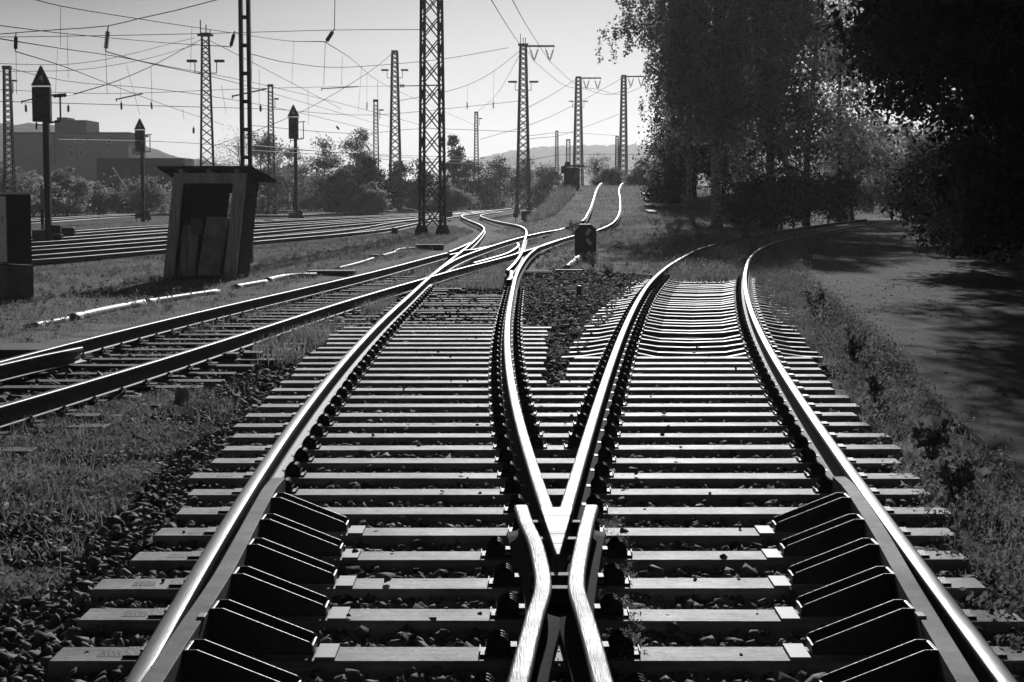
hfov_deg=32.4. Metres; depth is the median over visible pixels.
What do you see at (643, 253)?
grass
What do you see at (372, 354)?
sleeper
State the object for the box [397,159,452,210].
broadleaf tree
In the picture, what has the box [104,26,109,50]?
insulator
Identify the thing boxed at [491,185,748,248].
grass
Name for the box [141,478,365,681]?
check rail
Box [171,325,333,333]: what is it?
sleeper
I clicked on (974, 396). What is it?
fallen leaves
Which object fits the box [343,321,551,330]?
sleeper
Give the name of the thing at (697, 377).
sleeper
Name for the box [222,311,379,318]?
sleeper
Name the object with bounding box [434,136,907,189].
hills
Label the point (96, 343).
running rail
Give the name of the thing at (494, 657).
sleeper
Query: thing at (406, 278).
sleeper
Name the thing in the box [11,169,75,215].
bush
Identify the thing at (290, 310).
sleeper
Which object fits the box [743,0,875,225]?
broadleaf tree
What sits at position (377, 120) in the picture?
lattice mast
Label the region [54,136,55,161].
stair window
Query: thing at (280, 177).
broadleaf tree
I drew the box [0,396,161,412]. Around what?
sleeper
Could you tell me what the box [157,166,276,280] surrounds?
lineside hut
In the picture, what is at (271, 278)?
cable duct
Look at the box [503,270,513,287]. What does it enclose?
switch rail
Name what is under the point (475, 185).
broadleaf tree
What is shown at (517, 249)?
guard rail
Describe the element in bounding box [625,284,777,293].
steel sleeper
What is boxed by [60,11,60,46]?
dropper wire
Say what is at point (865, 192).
broadleaf tree
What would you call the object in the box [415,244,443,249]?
slab cover
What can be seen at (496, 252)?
grass
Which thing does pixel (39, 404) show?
running rail
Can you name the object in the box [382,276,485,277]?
sleeper
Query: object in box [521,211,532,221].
lamp box
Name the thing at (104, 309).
cable duct
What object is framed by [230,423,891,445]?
sleeper
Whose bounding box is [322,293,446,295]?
sleeper
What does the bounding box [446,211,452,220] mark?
point box
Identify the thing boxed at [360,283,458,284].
sleeper
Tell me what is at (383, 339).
sleeper
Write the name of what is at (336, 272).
slab cover
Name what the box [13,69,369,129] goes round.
overhead wire
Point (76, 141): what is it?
window
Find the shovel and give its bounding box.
[190,218,202,269]
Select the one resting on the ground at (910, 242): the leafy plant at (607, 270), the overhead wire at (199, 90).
the leafy plant at (607, 270)
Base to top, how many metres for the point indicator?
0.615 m
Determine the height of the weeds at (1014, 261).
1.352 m
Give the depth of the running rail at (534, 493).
12.46 m
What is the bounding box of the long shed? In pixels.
[95,158,193,196]
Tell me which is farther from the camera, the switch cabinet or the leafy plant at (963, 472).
the switch cabinet
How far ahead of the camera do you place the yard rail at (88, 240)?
66.51 m
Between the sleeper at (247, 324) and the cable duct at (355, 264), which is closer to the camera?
the sleeper at (247, 324)
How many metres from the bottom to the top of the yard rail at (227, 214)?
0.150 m
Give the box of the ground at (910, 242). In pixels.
[0,186,1023,646]
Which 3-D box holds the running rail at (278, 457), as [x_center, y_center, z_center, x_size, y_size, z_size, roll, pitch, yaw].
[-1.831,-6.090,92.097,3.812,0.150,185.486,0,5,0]
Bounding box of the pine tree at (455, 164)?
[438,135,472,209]
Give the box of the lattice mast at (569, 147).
[566,139,570,167]
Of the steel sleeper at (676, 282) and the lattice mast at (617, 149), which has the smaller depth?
the steel sleeper at (676, 282)
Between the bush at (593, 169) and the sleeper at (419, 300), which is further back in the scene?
the bush at (593, 169)
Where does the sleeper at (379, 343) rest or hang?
on the ballast bed at (832, 381)
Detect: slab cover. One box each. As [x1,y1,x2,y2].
[307,270,356,274]
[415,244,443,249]
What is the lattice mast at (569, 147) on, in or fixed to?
on the ground at (910, 242)
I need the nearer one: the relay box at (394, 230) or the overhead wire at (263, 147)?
the relay box at (394, 230)
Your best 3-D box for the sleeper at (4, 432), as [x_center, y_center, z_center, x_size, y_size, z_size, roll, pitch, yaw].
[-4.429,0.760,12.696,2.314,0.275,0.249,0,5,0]
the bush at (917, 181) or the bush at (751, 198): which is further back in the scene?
the bush at (751, 198)
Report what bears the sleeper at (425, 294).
on the ballast bed at (832, 381)
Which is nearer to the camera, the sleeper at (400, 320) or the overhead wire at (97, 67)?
the sleeper at (400, 320)
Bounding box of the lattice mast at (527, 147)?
[508,34,554,213]
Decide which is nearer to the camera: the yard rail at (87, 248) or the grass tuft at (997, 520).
the grass tuft at (997, 520)
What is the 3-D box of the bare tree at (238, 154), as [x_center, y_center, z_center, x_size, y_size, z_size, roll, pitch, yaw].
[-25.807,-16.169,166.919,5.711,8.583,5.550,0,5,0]
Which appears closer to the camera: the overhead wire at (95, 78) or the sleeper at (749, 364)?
the sleeper at (749, 364)
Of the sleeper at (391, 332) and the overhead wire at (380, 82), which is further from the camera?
the overhead wire at (380, 82)
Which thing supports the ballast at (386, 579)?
on the ground at (910, 242)
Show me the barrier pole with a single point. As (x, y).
(120, 179)
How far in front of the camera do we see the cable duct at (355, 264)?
45.16 m
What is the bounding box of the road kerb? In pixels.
[811,286,1023,498]
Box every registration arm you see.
[116,93,142,101]
[232,88,266,97]
[321,86,357,90]
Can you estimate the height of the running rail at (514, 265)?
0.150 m
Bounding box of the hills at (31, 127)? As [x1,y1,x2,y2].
[0,123,314,197]
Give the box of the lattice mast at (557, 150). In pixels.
[554,131,558,186]
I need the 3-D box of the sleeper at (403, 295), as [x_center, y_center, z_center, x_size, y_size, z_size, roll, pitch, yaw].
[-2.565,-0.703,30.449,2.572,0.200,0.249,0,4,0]
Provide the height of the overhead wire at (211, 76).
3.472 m
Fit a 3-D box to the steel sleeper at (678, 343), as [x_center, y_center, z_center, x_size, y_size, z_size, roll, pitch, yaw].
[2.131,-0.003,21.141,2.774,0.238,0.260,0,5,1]
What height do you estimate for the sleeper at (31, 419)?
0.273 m
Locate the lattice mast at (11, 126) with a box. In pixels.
[2,66,15,191]
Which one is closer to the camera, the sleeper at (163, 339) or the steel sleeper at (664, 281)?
the sleeper at (163, 339)
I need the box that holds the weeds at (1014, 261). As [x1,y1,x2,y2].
[928,211,1023,276]
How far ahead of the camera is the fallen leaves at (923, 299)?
31.05 m
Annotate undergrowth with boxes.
[27,153,526,215]
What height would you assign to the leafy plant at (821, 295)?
0.511 m
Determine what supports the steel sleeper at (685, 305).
on the ballast bed at (832, 381)
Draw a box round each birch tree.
[594,0,829,225]
[643,0,733,209]
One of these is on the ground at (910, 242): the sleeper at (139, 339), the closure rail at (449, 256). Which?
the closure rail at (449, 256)
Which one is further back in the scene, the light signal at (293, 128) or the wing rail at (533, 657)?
the light signal at (293, 128)
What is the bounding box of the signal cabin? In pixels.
[561,162,583,187]
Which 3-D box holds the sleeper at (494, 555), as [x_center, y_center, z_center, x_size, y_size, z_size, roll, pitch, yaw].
[0.176,1.086,8.441,4.010,0.283,0.249,0,4,0]
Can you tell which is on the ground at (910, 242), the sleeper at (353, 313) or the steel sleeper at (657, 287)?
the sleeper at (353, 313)
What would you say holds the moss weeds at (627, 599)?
on the ballast at (76, 636)
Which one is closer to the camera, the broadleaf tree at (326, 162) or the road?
the road
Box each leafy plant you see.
[565,220,579,234]
[586,249,598,266]
[603,265,613,275]
[801,285,832,319]
[840,324,871,364]
[856,365,889,402]
[902,410,960,463]
[932,451,990,501]
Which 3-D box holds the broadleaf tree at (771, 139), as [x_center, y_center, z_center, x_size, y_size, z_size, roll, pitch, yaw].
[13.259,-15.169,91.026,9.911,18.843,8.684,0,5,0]
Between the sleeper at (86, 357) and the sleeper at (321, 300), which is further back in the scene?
the sleeper at (321, 300)
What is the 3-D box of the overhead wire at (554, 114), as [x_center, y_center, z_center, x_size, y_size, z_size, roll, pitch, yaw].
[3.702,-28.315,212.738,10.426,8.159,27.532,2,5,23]
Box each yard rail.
[0,211,495,265]
[31,206,493,220]
[31,206,511,222]
[31,210,474,235]
[31,210,490,238]
[31,212,454,241]
[32,211,476,259]
[32,212,464,249]
[32,212,479,245]
[32,212,482,254]
[52,205,511,213]
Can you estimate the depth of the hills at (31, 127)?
996.03 m
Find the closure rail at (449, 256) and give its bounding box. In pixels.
[445,245,493,260]
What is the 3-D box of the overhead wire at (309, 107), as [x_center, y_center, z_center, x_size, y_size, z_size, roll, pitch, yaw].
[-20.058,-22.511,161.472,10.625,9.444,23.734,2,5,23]
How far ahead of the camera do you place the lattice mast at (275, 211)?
149.04 m
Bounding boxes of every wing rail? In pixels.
[448,242,470,253]
[506,505,559,681]
[560,505,613,681]
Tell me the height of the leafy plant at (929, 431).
0.377 m
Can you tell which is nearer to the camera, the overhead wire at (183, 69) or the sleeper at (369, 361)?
the sleeper at (369, 361)
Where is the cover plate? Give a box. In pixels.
[0,343,64,358]
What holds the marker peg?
on the ballast at (604, 280)
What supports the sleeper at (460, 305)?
on the ballast bed at (832, 381)
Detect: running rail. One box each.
[0,183,633,428]
[0,252,447,362]
[125,208,511,681]
[433,183,609,274]
[479,212,527,277]
[500,235,573,536]
[560,219,866,536]
[741,224,1016,681]
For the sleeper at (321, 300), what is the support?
on the ground at (910, 242)
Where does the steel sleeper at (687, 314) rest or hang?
on the ballast bed at (832, 381)
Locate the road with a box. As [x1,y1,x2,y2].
[802,221,1023,484]
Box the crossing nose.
[529,507,586,604]
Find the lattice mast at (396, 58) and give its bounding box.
[381,50,408,211]
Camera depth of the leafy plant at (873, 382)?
15.02 m
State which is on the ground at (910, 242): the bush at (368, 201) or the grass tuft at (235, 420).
the bush at (368, 201)
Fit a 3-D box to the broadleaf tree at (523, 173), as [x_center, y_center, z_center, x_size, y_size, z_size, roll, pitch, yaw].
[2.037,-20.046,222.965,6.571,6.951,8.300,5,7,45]
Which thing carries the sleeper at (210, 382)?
on the ground at (910, 242)
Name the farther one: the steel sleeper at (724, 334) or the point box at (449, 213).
the point box at (449, 213)
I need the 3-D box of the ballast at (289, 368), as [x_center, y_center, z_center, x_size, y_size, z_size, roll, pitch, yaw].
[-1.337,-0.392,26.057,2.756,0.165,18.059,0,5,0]
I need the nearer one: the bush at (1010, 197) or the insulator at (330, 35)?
the bush at (1010, 197)
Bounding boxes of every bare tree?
[183,146,238,193]
[215,125,257,167]
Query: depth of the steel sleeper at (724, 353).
19.76 m
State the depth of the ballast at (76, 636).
8.91 m
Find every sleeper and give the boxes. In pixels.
[0,372,225,387]
[0,379,203,394]
[0,387,164,401]
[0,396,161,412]
[0,429,53,440]
[0,447,37,457]
[1,416,110,433]
[28,365,236,380]
[36,405,124,423]
[43,359,255,372]
[47,629,1023,681]
[77,593,1023,644]
[81,353,281,367]
[88,347,281,357]
[90,563,987,609]
[94,342,292,353]
[122,337,304,347]
[129,537,969,577]
[143,333,326,342]
[149,329,337,337]
[153,517,957,551]
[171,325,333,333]
[174,494,954,531]
[178,321,353,329]
[186,476,932,507]
[187,461,921,489]
[206,318,371,326]
[209,447,902,472]
[220,314,365,322]
[221,434,903,463]
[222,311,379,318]
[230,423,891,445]
[232,412,871,433]
[234,308,383,315]
[244,403,858,422]
[245,309,388,312]
[258,394,860,417]
[264,386,850,403]
[265,307,392,309]
[269,304,395,306]
[270,379,834,395]
[279,372,546,387]
[281,302,421,304]
[290,366,541,380]
[292,299,396,301]
[293,360,545,375]
[297,355,543,367]
[302,297,428,299]
[302,349,546,364]
[309,345,546,356]
[310,294,436,297]
[317,340,548,352]
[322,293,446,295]
[325,290,447,293]
[325,336,545,346]
[327,332,544,342]
[328,328,548,339]
[334,324,547,333]
[337,288,461,291]
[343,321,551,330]
[344,287,465,289]
[352,284,456,286]
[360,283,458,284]
[364,281,479,283]
[366,311,522,323]
[371,280,479,280]
[372,314,523,326]
[375,278,477,279]
[380,309,524,320]
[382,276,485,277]
[396,318,521,323]
[408,306,522,317]
[411,303,522,315]
[413,301,524,311]
[414,299,524,309]
[418,296,524,307]
[420,294,523,303]
[422,292,523,301]
[424,290,526,299]
[426,288,524,297]
[428,287,523,295]
[472,672,648,681]
[559,372,832,387]
[561,344,823,361]
[565,366,827,380]
[566,360,822,373]
[567,340,819,355]
[568,355,817,367]
[570,335,810,350]
[573,349,813,361]
[574,331,805,345]
[581,327,804,341]
[583,319,796,332]
[583,323,801,337]
[584,316,795,329]
[591,310,787,322]
[591,313,793,325]
[593,307,785,319]
[597,301,785,312]
[597,304,788,315]
[601,299,788,309]
[606,296,784,306]
[608,294,779,304]
[610,292,777,302]
[617,290,782,300]
[619,288,779,297]
[624,286,774,295]
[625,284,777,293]
[627,279,775,287]
[630,281,777,289]
[633,276,758,284]
[633,282,760,291]
[635,275,774,282]
[637,277,764,285]
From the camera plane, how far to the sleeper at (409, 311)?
25.13 m
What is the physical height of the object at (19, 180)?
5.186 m
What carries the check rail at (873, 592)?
on the sleeper at (506, 615)
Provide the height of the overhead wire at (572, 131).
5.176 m
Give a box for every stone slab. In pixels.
[644,204,655,207]
[645,210,657,213]
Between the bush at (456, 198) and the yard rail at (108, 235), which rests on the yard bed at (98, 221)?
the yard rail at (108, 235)
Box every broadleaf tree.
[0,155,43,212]
[230,129,299,210]
[259,140,314,209]
[284,132,354,211]
[336,127,388,211]
[349,155,406,213]
[380,160,421,208]
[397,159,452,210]
[451,158,506,208]
[480,156,526,206]
[503,155,552,206]
[515,161,563,209]
[632,60,745,194]
[682,58,778,193]
[703,0,857,224]
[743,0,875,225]
[782,0,907,221]
[811,0,1023,159]
[812,110,909,218]
[813,0,1023,121]
[858,118,949,218]
[883,79,1009,196]
[903,20,1023,226]
[917,121,982,146]
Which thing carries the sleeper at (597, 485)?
on the ballast bed at (832, 381)
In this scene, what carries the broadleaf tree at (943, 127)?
on the ground at (910, 242)
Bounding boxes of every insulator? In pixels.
[14,33,17,50]
[52,93,73,97]
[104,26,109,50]
[229,31,234,47]
[325,29,334,42]
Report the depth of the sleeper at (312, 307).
27.18 m
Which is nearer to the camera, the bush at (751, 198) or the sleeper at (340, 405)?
the sleeper at (340, 405)
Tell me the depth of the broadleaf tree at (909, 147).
58.15 m
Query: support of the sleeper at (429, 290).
on the ballast bed at (832, 381)
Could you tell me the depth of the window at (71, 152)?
288.31 m
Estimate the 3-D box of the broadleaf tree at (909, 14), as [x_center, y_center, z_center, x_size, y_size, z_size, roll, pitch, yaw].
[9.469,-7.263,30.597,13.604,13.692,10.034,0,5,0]
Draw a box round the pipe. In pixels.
[563,252,584,268]
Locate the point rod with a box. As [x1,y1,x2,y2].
[476,271,552,273]
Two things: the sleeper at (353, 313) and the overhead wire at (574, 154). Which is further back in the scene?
the overhead wire at (574, 154)
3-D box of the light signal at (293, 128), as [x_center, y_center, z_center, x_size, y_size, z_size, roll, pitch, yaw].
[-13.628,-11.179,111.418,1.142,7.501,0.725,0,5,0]
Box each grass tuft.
[229,410,250,424]
[881,404,911,424]
[917,393,938,407]
[959,448,1003,467]
[977,500,1023,530]
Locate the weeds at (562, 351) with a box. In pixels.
[519,274,650,361]
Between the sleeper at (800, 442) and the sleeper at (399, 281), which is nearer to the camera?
the sleeper at (800, 442)
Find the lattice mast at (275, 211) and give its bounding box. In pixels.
[265,84,278,214]
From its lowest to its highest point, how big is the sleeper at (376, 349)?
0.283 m
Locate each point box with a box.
[61,228,74,236]
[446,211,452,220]
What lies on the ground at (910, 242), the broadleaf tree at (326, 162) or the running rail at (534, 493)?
the broadleaf tree at (326, 162)
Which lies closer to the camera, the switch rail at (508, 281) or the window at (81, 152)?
the switch rail at (508, 281)
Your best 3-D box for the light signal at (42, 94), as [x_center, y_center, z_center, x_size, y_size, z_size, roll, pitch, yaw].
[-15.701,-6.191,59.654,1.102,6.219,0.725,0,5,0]
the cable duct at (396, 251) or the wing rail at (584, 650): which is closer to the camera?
the wing rail at (584, 650)
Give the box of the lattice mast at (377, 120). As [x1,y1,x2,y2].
[373,99,383,167]
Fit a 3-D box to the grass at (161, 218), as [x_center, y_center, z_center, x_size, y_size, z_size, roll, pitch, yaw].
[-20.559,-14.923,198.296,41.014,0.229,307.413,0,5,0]
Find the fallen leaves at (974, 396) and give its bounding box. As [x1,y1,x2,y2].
[878,338,1023,517]
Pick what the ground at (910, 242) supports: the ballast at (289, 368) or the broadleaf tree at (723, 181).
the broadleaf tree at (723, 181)
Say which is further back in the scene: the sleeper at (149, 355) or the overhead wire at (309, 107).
the overhead wire at (309, 107)
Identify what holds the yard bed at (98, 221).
on the ground at (910, 242)
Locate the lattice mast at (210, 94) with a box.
[186,20,224,165]
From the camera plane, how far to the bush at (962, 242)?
47.03 m
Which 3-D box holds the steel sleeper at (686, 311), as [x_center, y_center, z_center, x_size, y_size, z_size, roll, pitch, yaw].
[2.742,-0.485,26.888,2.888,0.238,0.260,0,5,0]
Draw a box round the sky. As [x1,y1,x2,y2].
[0,0,973,180]
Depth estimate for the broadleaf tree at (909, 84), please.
49.04 m
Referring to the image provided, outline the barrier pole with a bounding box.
[112,168,127,191]
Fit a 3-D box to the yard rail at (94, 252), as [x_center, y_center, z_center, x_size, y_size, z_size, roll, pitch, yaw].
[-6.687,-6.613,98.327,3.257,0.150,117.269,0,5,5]
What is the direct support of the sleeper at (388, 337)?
on the ballast bed at (832, 381)
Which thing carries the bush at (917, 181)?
on the ground at (910, 242)
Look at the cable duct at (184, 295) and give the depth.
30.46 m
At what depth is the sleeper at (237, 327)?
23.09 m
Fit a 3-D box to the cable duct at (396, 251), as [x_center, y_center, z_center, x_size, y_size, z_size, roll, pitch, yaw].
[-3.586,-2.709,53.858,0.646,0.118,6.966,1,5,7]
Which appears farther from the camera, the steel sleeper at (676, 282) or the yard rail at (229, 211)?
the yard rail at (229, 211)
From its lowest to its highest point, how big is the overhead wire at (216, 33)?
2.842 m
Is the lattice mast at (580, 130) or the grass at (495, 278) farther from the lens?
the lattice mast at (580, 130)
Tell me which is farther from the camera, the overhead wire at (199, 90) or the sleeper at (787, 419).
the overhead wire at (199, 90)
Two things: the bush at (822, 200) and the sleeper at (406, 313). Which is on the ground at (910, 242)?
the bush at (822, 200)
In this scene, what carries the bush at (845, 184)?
on the ground at (910, 242)
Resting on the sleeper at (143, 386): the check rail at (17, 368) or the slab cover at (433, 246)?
the check rail at (17, 368)
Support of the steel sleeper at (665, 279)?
on the ballast bed at (832, 381)
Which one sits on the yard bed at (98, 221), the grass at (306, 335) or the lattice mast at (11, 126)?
the lattice mast at (11, 126)
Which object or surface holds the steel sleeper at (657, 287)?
on the ballast bed at (832, 381)
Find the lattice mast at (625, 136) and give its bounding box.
[619,75,643,173]
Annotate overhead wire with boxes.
[0,25,229,46]
[0,38,193,64]
[0,38,458,135]
[0,101,516,114]
[2,0,215,33]
[12,86,372,93]
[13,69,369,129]
[14,45,193,71]
[15,51,222,124]
[17,29,421,36]
[37,0,324,41]
[58,139,524,158]
[74,39,200,94]
[106,51,386,126]
[209,40,340,108]
[215,53,392,145]
[252,48,504,67]
[252,125,516,133]
[252,150,518,164]
[253,145,515,161]
[327,43,473,124]
[400,53,516,100]
[482,79,619,138]
[491,0,518,42]
[512,0,548,59]
[525,154,646,160]
[531,132,616,135]
[532,114,618,138]
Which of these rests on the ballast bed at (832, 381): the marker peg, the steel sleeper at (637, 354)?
the steel sleeper at (637, 354)
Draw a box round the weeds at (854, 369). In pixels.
[749,235,1023,650]
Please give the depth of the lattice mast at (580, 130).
213.27 m
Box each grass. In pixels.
[0,225,472,342]
[0,377,249,600]
[31,204,492,245]
[32,203,506,236]
[82,230,538,342]
[250,271,426,368]
[426,260,508,289]
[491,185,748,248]
[525,180,577,221]
[535,209,743,276]
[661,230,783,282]
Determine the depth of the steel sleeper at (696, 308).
27.46 m
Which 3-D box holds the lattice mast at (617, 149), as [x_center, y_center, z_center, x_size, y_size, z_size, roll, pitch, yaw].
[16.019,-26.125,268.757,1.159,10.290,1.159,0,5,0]
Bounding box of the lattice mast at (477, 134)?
[474,112,481,205]
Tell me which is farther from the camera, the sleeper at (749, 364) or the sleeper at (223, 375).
the sleeper at (749, 364)
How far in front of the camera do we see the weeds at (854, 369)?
12.59 m
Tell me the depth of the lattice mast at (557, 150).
288.22 m
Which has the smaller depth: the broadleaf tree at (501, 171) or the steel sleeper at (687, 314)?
the steel sleeper at (687, 314)
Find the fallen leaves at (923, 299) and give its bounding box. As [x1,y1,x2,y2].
[810,222,1023,421]
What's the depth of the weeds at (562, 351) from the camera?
28.00 m
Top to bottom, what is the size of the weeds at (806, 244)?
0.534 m
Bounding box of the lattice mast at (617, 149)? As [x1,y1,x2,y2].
[615,136,618,170]
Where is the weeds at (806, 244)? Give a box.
[783,225,921,378]
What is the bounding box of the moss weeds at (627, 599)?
[596,499,648,672]
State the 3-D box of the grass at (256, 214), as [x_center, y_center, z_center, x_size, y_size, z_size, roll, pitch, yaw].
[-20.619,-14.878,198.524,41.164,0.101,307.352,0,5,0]
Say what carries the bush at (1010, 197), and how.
on the ground at (910, 242)
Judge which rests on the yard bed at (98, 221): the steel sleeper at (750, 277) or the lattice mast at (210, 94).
the lattice mast at (210, 94)
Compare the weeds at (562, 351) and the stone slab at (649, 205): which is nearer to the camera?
the weeds at (562, 351)
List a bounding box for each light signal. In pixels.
[31,66,63,241]
[134,119,151,221]
[288,105,304,218]
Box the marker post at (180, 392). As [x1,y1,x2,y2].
[175,387,188,404]
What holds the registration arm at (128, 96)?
attached to the overhead wire at (95, 78)
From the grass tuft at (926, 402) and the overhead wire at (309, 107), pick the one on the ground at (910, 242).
the grass tuft at (926, 402)
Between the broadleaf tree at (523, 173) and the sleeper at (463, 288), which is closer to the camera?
the sleeper at (463, 288)
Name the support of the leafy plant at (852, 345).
on the ballast bed at (832, 381)
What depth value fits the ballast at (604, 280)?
30.51 m
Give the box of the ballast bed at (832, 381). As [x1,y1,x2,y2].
[0,283,1023,681]
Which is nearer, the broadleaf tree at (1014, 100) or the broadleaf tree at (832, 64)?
the broadleaf tree at (1014, 100)
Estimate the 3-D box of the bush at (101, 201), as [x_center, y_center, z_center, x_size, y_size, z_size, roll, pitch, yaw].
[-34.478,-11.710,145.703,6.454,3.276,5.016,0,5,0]
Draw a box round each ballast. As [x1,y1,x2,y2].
[0,279,404,473]
[0,372,1023,681]
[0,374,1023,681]
[88,333,994,655]
[235,292,490,378]
[400,282,521,326]
[507,267,651,384]
[521,282,862,379]
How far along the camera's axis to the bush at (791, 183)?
86.07 m
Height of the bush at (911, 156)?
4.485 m
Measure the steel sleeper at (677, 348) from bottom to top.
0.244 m
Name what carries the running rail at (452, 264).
on the ground at (910, 242)
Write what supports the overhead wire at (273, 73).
attached to the lattice mast at (210, 94)
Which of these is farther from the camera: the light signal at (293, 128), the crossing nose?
the light signal at (293, 128)
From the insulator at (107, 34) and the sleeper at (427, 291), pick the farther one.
the insulator at (107, 34)
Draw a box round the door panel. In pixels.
[197,216,228,275]
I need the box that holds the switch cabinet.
[0,192,34,300]
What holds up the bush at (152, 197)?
on the ground at (910, 242)
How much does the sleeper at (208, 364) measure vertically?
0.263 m
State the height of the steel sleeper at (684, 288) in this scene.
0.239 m
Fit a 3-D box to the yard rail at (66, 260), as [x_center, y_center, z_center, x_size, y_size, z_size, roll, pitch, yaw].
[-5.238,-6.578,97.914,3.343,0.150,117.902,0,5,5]
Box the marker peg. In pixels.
[577,285,581,295]
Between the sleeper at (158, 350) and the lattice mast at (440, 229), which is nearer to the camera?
the sleeper at (158, 350)
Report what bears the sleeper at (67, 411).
on the ballast bed
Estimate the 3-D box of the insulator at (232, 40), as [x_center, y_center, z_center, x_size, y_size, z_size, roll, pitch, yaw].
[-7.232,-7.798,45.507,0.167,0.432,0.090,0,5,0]
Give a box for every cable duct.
[29,316,72,327]
[67,299,147,320]
[144,289,219,305]
[232,279,268,288]
[263,273,317,281]
[340,257,374,267]
[380,247,414,255]
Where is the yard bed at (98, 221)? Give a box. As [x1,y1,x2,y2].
[31,208,508,239]
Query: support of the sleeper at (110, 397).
on the ground at (910, 242)
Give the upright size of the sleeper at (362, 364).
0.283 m
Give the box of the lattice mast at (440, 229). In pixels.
[415,0,449,234]
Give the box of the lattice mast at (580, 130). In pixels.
[569,76,600,185]
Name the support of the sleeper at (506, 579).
on the ballast bed at (832, 381)
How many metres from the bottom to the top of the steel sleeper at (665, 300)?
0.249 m
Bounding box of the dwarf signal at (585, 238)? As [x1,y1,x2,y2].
[574,224,596,259]
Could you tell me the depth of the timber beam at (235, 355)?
18.60 m
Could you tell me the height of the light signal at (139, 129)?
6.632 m
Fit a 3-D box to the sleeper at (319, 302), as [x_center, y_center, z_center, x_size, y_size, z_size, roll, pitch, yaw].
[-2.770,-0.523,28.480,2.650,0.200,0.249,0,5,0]
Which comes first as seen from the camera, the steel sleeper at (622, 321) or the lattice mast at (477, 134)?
the steel sleeper at (622, 321)
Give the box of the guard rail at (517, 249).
[470,243,520,264]
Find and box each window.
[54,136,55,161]
[69,150,73,156]
[75,138,83,142]
[79,150,83,155]
[103,150,107,155]
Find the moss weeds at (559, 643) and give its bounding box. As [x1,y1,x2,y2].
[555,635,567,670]
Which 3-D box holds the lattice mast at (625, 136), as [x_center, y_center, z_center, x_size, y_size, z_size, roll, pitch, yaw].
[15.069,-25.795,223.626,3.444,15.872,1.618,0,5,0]
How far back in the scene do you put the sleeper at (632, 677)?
6.03 m
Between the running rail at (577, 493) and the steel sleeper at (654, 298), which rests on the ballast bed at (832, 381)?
the steel sleeper at (654, 298)
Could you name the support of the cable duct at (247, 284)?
on the ground at (910, 242)
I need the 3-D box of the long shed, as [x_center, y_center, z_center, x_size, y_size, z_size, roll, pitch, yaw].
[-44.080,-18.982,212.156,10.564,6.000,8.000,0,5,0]
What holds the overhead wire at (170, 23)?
attached to the insulator at (330, 35)
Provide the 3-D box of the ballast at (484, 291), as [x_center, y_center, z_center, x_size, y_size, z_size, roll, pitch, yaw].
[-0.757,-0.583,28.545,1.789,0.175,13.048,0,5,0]
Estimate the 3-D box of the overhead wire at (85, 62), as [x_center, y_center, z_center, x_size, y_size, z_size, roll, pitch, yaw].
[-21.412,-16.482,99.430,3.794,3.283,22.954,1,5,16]
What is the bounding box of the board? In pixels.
[555,269,582,270]
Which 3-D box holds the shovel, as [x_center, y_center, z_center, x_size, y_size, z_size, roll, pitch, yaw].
[-6.715,-2.054,37.392,0.260,1.100,0.032,3,5,0]
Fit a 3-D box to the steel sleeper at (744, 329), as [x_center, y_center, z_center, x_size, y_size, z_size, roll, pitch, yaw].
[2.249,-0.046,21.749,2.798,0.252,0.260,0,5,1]
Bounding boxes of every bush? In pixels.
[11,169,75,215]
[39,166,96,215]
[65,180,135,214]
[112,175,171,213]
[309,165,380,212]
[342,180,391,214]
[416,182,480,212]
[580,153,622,181]
[588,166,635,185]
[619,157,653,185]
[635,167,703,205]
[643,144,700,183]
[721,173,794,227]
[731,160,821,229]
[746,160,847,227]
[811,169,866,223]
[855,173,917,219]
[875,124,1016,247]
[880,137,1003,238]
[884,142,943,224]
[913,128,1023,261]
[946,141,1023,263]
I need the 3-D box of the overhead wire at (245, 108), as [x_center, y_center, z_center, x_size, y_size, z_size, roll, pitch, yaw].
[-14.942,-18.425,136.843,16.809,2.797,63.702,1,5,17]
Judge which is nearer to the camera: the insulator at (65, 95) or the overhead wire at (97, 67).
the insulator at (65, 95)
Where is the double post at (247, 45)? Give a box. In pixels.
[238,0,253,262]
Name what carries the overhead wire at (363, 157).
attached to the lattice mast at (527, 147)
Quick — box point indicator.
[513,212,517,221]
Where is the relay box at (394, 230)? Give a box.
[391,228,397,237]
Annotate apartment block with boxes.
[9,117,148,186]
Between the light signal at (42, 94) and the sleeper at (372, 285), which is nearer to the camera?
the sleeper at (372, 285)
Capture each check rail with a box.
[0,347,86,381]
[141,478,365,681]
[754,477,978,681]

